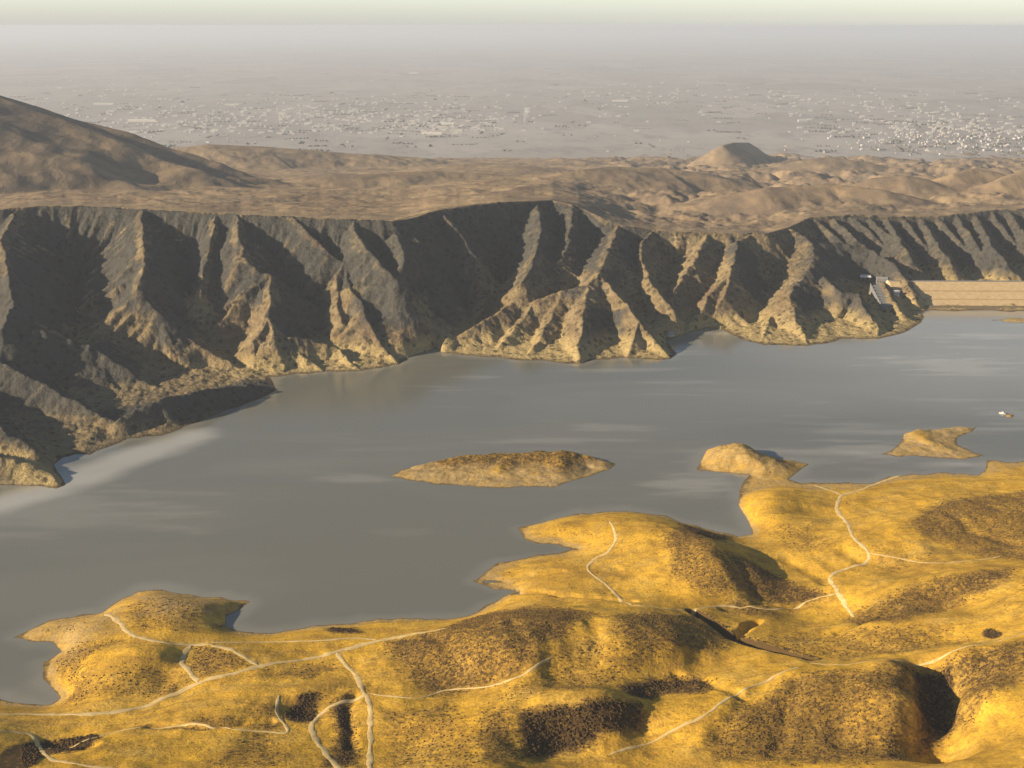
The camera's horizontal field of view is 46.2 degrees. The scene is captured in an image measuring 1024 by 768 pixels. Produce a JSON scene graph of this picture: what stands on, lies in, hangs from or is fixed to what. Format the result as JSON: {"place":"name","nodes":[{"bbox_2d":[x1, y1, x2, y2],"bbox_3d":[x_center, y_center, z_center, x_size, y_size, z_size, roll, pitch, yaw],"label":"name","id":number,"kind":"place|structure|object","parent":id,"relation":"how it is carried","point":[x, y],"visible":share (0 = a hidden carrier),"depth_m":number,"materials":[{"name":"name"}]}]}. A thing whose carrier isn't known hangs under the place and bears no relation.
{"place":"outdoors","nodes":[
{"label":"outdoors","id":0,"kind":"place"},
{"bbox_2d":[0,730,114,767],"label":"dirt track","id":1,"kind":"structure","parent":0,"point":[39,746],"depth_m":629.59,"materials":[{"name":"beige soil"}]},
{"bbox_2d":[48,723,230,748],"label":"dirt track","id":2,"kind":"structure","parent":0,"point":[208,726],"depth_m":668.51,"materials":[{"name":"beige soil"}]},
{"bbox_2d":[0,95,292,193],"bbox_3d":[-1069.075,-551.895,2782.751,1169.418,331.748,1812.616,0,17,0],"label":"hill","id":3,"kind":"structure","parent":0,"point":[42,149],"depth_m":2404.05,"materials":[{"name":"brown soil"}]},
{"bbox_2d":[104,614,208,645],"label":"dirt track","id":4,"kind":"structure","parent":0,"point":[121,624],"depth_m":797.82,"materials":[{"name":"beige soil"}]},
{"bbox_2d":[179,645,199,681],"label":"dirt track","id":5,"kind":"structure","parent":0,"point":[186,667],"depth_m":763.56,"materials":[{"name":"beige soil"}]},
{"bbox_2d":[0,628,444,715],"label":"dirt track","id":6,"kind":"structure","parent":0,"point":[180,691],"depth_m":738.29,"materials":[{"name":"beige soil"}]},
{"bbox_2d":[209,644,257,664],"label":"dirt track","id":7,"kind":"structure","parent":0,"point":[249,660],"depth_m":771.28,"materials":[{"name":"beige soil"}]},
{"bbox_2d":[233,696,289,733],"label":"dirt track","id":8,"kind":"structure","parent":0,"point":[285,725],"depth_m":668.36,"materials":[{"name":"beige soil"}]},
{"bbox_2d":[211,637,375,642],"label":"dirt track","id":9,"kind":"structure","parent":0,"point":[307,640],"depth_m":795.55,"materials":[{"name":"beige soil"}]},
{"bbox_2d":[308,694,368,767],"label":"dirt track","id":10,"kind":"structure","parent":0,"point":[316,739],"depth_m":660.01,"materials":[{"name":"beige soil"}]},
{"bbox_2d":[336,652,373,767],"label":"dirt track","id":11,"kind":"structure","parent":0,"point":[370,738],"depth_m":679.52,"materials":[{"name":"beige soil"}]},
{"bbox_2d":[395,201,499,218],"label":"dirt track","id":12,"kind":"structure","parent":0,"point":[446,207],"depth_m":1831.27,"materials":[{"name":"brown soil"}]},
{"bbox_2d":[370,657,551,698],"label":"dirt track","id":13,"kind":"structure","parent":0,"point":[538,664],"depth_m":707.26,"materials":[{"name":"beige soil"}]},
{"bbox_2d":[391,450,615,487],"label":"island","id":14,"kind":"structure","parent":0,"point":[539,468],"depth_m":1119.42,"materials":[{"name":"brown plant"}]},
{"bbox_2d":[0,443,1023,767],"bbox_3d":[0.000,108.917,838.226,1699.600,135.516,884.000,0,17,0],"label":"ground","id":15,"kind":"structure","parent":0,"point":[632,571],"depth_m":740.87,"materials":[{"name":"yellow plant"}]},
{"bbox_2d":[20,443,1023,767],"bbox_3d":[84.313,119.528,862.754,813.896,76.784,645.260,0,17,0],"label":"scrub","id":16,"kind":"object","parent":15,"relation":"on","point":[562,615],"visible":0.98,"depth_m":707.26,"materials":[{"name":"brown plant"}]},
{"bbox_2d":[0,310,1023,704],"bbox_3d":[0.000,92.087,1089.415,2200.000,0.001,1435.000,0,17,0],"label":"water","id":17,"kind":"structure","parent":0,"point":[290,502],"depth_m":1141.38,"materials":[{"name":"grey liquid"}]},
{"bbox_2d":[0,200,1023,488],"bbox_3d":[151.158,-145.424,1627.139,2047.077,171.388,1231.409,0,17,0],"label":"cliff","id":18,"kind":"structure","parent":0,"point":[118,324],"depth_m":1613.01,"materials":[{"name":"rock"}]},
{"bbox_2d":[860,274,870,283],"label":"pump house","id":19,"kind":"structure","parent":18,"relation":"on","point":[865,277],"depth_m":1868.11,"materials":[{"name":"concrete"}]},
{"bbox_2d":[870,283,892,310],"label":"spillway","id":20,"kind":"object","parent":18,"relation":"on","point":[878,295],"visible":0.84,"depth_m":1760.68,"materials":[{"name":"concrete"}]},
{"bbox_2d":[876,277,887,284],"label":"gatehouse","id":21,"kind":"object","parent":18,"relation":"on","point":[879,280],"visible":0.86,"depth_m":1846.77,"materials":[{"name":"concrete"}]},
{"bbox_2d":[892,290,899,296],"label":"hut","id":22,"kind":"object","parent":18,"relation":"on","point":[896,292],"visible":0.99,"depth_m":1780.45,"materials":[{"name":"grey concrete"}]},
{"bbox_2d":[885,280,1023,309],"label":"earth dam","id":23,"kind":"structure","parent":18,"relation":"on","point":[978,294],"depth_m":1801.19,"materials":[{"name":"soil"}]},
{"bbox_2d":[0,34,1023,161],"bbox_3d":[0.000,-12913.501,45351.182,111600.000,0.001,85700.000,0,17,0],"label":"distant plain","id":24,"kind":"structure","parent":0,"point":[518,66],"depth_m":12240.64,"materials":[{"name":"grey soil"}]},
{"bbox_2d":[93,103,113,104],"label":"warehouse","id":25,"kind":"structure","parent":24,"relation":"on","point":[103,104],"depth_m":9556.10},
{"bbox_2d":[128,119,156,121],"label":"warehouse","id":26,"kind":"structure","parent":24,"relation":"on","point":[139,120],"depth_m":7883.80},
{"bbox_2d":[421,132,441,134],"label":"warehouse","id":27,"kind":"structure","parent":24,"relation":"on","point":[435,133],"depth_m":6952.50,"materials":[{"name":"white"}]},
{"bbox_2d":[441,122,454,124],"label":"warehouse","id":28,"kind":"structure","parent":24,"relation":"on","point":[447,123],"depth_m":7628.97,"materials":[{"name":"white"}]},
{"bbox_2d":[7,65,1023,134],"bbox_3d":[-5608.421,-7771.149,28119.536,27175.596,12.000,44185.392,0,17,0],"label":"town","id":29,"kind":"object","parent":24,"relation":"on","point":[476,127],"visible":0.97,"depth_m":8077.49},
{"bbox_2d":[10,47,1023,155],"bbox_3d":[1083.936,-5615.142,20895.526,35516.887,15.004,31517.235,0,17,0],"label":"town","id":30,"kind":"object","parent":24,"relation":"on","point":[650,145],"visible":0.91,"depth_m":7589.03},
{"bbox_2d":[612,100,627,101],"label":"warehouse","id":31,"kind":"structure","parent":24,"relation":"on","point":[619,100],"depth_m":9958.44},
{"bbox_2d":[783,95,800,96],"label":"warehouse","id":32,"kind":"structure","parent":24,"relation":"on","point":[792,96],"depth_m":10632.29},
{"bbox_2d":[0,144,1023,234],"bbox_3d":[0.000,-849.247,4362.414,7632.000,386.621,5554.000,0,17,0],"label":"plateau","id":33,"kind":"structure","parent":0,"point":[664,193],"depth_m":2670.82,"materials":[{"name":"brown soil"}]},
{"bbox_2d":[0,0,1023,33],"label":"sky","id":34,"kind":"structure","parent":0,"point":[16,16],"materials":[{"name":"white"}]},
{"bbox_2d":[586,521,631,604],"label":"dirt track","id":35,"kind":"structure","parent":0,"point":[607,552],"depth_m":913.81,"materials":[{"name":"beige soil"}]},
{"bbox_2d":[609,667,798,754],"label":"dirt track","id":36,"kind":"structure","parent":0,"point":[681,725],"depth_m":647.44,"materials":[{"name":"beige soil"}]},
{"bbox_2d":[686,142,776,166],"bbox_3d":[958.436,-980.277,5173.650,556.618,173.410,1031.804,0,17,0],"label":"conical hill","id":37,"kind":"structure","parent":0,"point":[735,153],"depth_m":4776.19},
{"bbox_2d":[632,593,835,615],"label":"dirt track","id":38,"kind":"structure","parent":0,"point":[694,611],"depth_m":838.62,"materials":[{"name":"beige soil"}]},
{"bbox_2d":[815,485,841,494],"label":"dirt track","id":39,"kind":"structure","parent":0,"point":[829,490],"depth_m":1072.93,"materials":[{"name":"beige soil"}]},
{"bbox_2d":[828,578,854,616],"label":"dirt track","id":40,"kind":"structure","parent":0,"point":[839,595],"depth_m":843.75,"materials":[{"name":"beige soil"}]},
{"bbox_2d":[813,659,908,664],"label":"dirt track","id":41,"kind":"structure","parent":0,"point":[859,662],"depth_m":697.31,"materials":[{"name":"beige soil"}]},
{"bbox_2d":[828,476,898,577],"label":"dirt track","id":42,"kind":"structure","parent":0,"point":[839,514],"depth_m":974.19,"materials":[{"name":"beige soil"}]},
{"bbox_2d":[882,427,981,458],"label":"island","id":43,"kind":"structure","parent":0,"point":[940,443],"depth_m":1188.23,"materials":[{"name":"brown soil"}]},
{"bbox_2d":[870,553,999,562],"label":"dirt track","id":44,"kind":"structure","parent":0,"point":[921,562],"depth_m":901.49,"materials":[{"name":"beige soil"}]},
{"bbox_2d":[910,633,1023,665],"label":"dirt track","id":45,"kind":"structure","parent":0,"point":[934,660],"depth_m":695.22,"materials":[{"name":"beige soil"}]},
{"bbox_2d":[991,318,1023,322],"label":"sandbar","id":46,"kind":"structure","parent":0,"point":[1017,320],"depth_m":1695.62,"materials":[{"name":"beige sand"}]}
]}

